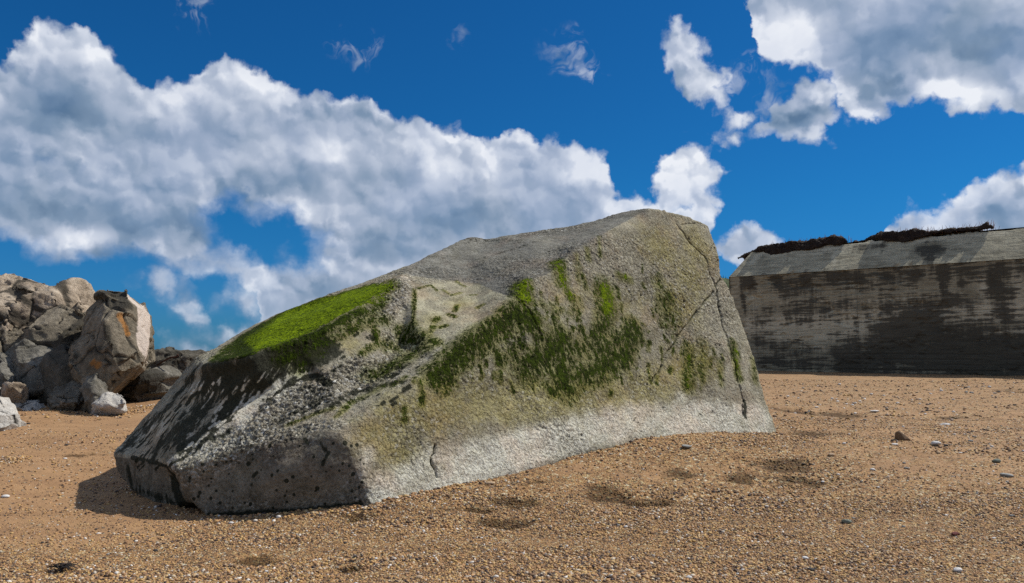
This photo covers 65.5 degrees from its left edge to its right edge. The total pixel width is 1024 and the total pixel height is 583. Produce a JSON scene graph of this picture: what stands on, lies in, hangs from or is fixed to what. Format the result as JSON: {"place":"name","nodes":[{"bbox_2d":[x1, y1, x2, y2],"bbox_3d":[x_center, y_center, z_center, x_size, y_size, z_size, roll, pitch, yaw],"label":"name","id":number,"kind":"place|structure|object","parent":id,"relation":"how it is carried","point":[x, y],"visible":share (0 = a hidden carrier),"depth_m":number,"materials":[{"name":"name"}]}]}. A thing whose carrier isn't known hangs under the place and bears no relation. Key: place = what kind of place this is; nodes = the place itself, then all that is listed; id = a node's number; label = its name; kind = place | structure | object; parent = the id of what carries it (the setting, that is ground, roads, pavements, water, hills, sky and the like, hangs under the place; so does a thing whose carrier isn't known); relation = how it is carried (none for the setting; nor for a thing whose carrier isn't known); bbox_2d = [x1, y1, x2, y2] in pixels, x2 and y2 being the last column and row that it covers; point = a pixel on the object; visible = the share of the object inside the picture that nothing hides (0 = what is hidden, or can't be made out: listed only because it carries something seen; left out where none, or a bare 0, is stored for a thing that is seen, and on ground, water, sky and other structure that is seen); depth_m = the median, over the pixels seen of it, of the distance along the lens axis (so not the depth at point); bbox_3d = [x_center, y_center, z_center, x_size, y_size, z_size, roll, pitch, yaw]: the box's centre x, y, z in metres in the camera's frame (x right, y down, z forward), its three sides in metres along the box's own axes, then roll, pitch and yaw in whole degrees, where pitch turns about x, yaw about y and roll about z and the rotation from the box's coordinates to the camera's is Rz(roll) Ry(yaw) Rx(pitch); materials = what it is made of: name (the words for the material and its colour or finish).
{"place":"outdoors","nodes":[
{"label":"outdoors","id":0,"kind":"place"},
{"bbox_2d":[0,371,1023,582],"bbox_3d":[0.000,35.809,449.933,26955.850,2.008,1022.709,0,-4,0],"label":"beach sand","id":1,"kind":"structure","parent":0,"point":[63,423],"depth_m":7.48,"materials":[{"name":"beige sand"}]},
{"bbox_2d":[0,387,20,430],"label":"rubble boulder","id":2,"kind":"object","parent":1,"relation":"on","point":[10,417],"visible":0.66,"depth_m":11.58,"materials":[{"name":"white stone"}]},
{"bbox_2d":[0,352,20,394],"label":"rubble boulder","id":3,"kind":"object","parent":1,"relation":"on","point":[7,372],"visible":0.35,"depth_m":13.98,"materials":[{"name":"grey stone"}]},
{"bbox_2d":[0,321,23,352],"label":"rubble boulder","id":4,"kind":"object","parent":1,"relation":"on","point":[8,339],"visible":0.23,"depth_m":14.86,"materials":[{"name":"grey stone"}]},
{"bbox_2d":[0,382,28,403],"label":"rubble stone","id":5,"kind":"object","parent":1,"relation":"on","point":[15,392],"visible":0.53,"depth_m":13.34,"materials":[{"name":"stone"}]},
{"bbox_2d":[5,339,52,399],"bbox_3d":[-8.980,1.600,14.814,1.207,1.442,2.652,3,-5,-33],"label":"rubble boulder","id":6,"kind":"object","parent":1,"relation":"on","point":[26,355],"visible":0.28,"depth_m":14.08,"materials":[{"name":"grey stone"}]},
{"bbox_2d":[0,273,95,331],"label":"rubble boulder","id":7,"kind":"object","parent":6,"relation":"on","point":[25,303],"visible":0.41,"depth_m":15.78,"materials":[{"name":"grey stone"}]},
{"bbox_2d":[20,304,85,348],"bbox_3d":[-8.926,1.056,15.656,1.317,1.587,2.725,3,-5,-32],"label":"rubble boulder","id":8,"kind":"object","parent":6,"relation":"on","point":[56,327],"visible":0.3,"depth_m":14.86,"materials":[{"name":"grey stone"}]},
{"bbox_2d":[14,400,50,410],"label":"rubble slab","id":9,"kind":"structure","parent":1,"relation":"on","point":[30,405],"depth_m":13.35,"materials":[{"name":"grey stone"}]},
{"bbox_2d":[37,344,73,404],"bbox_3d":[-8.031,1.676,14.287,0.878,1.468,2.017,3,-5,-35],"label":"rubble boulder","id":10,"kind":"object","parent":1,"relation":"on","point":[55,368],"visible":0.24,"depth_m":13.77,"materials":[{"name":"grey stone"}]},
{"bbox_2d":[46,562,79,569],"bbox_3d":[-2.950,1.798,5.223,0.240,0.033,0.108,-1,-5,12],"label":"seaweed","id":11,"kind":"object","parent":1,"relation":"on","point":[60,566],"visible":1,"depth_m":5.21,"materials":[{"name":"black plant"}]},
{"bbox_2d":[47,379,83,410],"bbox_3d":[-7.509,1.927,13.482,0.578,0.909,1.538,4,-6,-40],"label":"rubble stone","id":12,"kind":"object","parent":1,"relation":"on","point":[67,397],"visible":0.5,"depth_m":13.17,"materials":[{"name":"grey stone"}]},
{"bbox_2d":[79,373,107,411],"bbox_3d":[-6.958,1.821,13.246,0.470,0.972,1.068,2,-5,-29],"label":"rubble stone","id":13,"kind":"object","parent":1,"relation":"on","point":[93,388],"visible":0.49,"depth_m":12.95,"materials":[{"name":"grey stone"}]},
{"bbox_2d":[90,392,126,415],"bbox_3d":[-6.574,2.000,12.949,0.522,0.742,1.046,2,-5,-29],"label":"rubble stone","id":14,"kind":"object","parent":1,"relation":"on","point":[109,403],"visible":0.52,"depth_m":12.68,"materials":[{"name":"white stone"}]},
{"bbox_2d":[68,289,155,393],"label":"rubble slab","id":15,"kind":"structure","parent":1,"relation":"on","point":[112,346],"depth_m":13.65,"materials":[{"name":"grey stone"}]},
{"bbox_2d":[119,365,181,401],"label":"rubble block","id":16,"kind":"structure","parent":1,"relation":"on","point":[156,383],"depth_m":14.44,"materials":[{"name":"grey stone"}]},
{"bbox_2d":[157,354,178,365],"bbox_3d":[-6.372,1.265,14.728,0.472,0.226,0.068,-1,-5,13],"label":"reinforcing bar","id":17,"kind":"object","parent":16,"relation":"on","point":[167,359],"visible":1,"depth_m":14.70,"materials":[{"name":"metal"}]},
{"bbox_2d":[149,346,207,372],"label":"rubble ridge","id":18,"kind":"structure","parent":1,"relation":"on","point":[182,361],"depth_m":21.65,"materials":[{"name":"grey stone"}]},
{"bbox_2d":[114,208,775,515],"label":"concrete block","id":19,"kind":"structure","parent":1,"relation":"on","point":[468,359],"depth_m":8.24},
{"bbox_2d":[841,519,851,522],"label":"pebble","id":20,"kind":"object","parent":1,"relation":"on","point":[846,521],"visible":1,"depth_m":6.37,"materials":[{"name":"grey stone"}]},
{"bbox_2d":[729,227,1023,375],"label":"bunker","id":21,"kind":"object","parent":1,"relation":"on","point":[944,304],"visible":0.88,"depth_m":26.41,"materials":[{"name":"concrete"}]},
{"bbox_2d":[738,234,847,259],"bbox_3d":[10.583,-1.589,30.471,4.930,0.678,2.122,-4,-6,40],"label":"turf layer","id":22,"kind":"object","parent":21,"relation":"on","point":[798,245],"visible":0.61,"depth_m":29.31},
{"bbox_2d":[772,220,999,243],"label":"dry grass","id":23,"kind":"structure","parent":21,"relation":"on","point":[928,230],"depth_m":26.64,"materials":[{"name":"brown plant"}]},
{"bbox_2d":[853,222,993,242],"bbox_3d":[13.970,-1.832,27.536,4.962,0.578,2.027,-4,-6,41],"label":"turf layer","id":24,"kind":"object","parent":21,"relation":"on","point":[912,234],"visible":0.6,"depth_m":26.75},
{"bbox_2d":[895,431,909,440],"bbox_3d":[4.522,1.668,9.224,0.172,0.111,0.110,0,-4,0],"label":"stone","id":25,"kind":"object","parent":1,"relation":"on","point":[899,435],"visible":0.99,"depth_m":9.19,"materials":[{"name":"brown stone"}]},
{"bbox_2d":[931,441,940,444],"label":"pebble","id":26,"kind":"object","parent":1,"relation":"on","point":[935,443],"visible":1,"depth_m":8.92,"materials":[{"name":"white stone"}]},
{"bbox_2d":[953,567,961,571],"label":"pebble","id":27,"kind":"object","parent":1,"relation":"on","point":[957,569],"visible":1,"depth_m":5.08,"materials":[{"name":"white stone"}]},
{"bbox_2d":[1000,473,1013,477],"bbox_3d":[4.753,1.764,7.647,0.110,0.041,0.100,3,-6,-37],"label":"pebble","id":28,"kind":"object","parent":1,"relation":"on","point":[1007,475],"visible":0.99,"depth_m":7.62,"materials":[{"name":"white stone"}]},
{"bbox_2d":[0,0,1023,350],"label":"sky","id":29,"kind":"structure","parent":0,"point":[228,166],"materials":[{"name":"blue"}]},
{"bbox_2d":[722,278,728,287],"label":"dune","id":30,"kind":"structure","parent":0,"point":[726,280],"depth_m":44.38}
]}

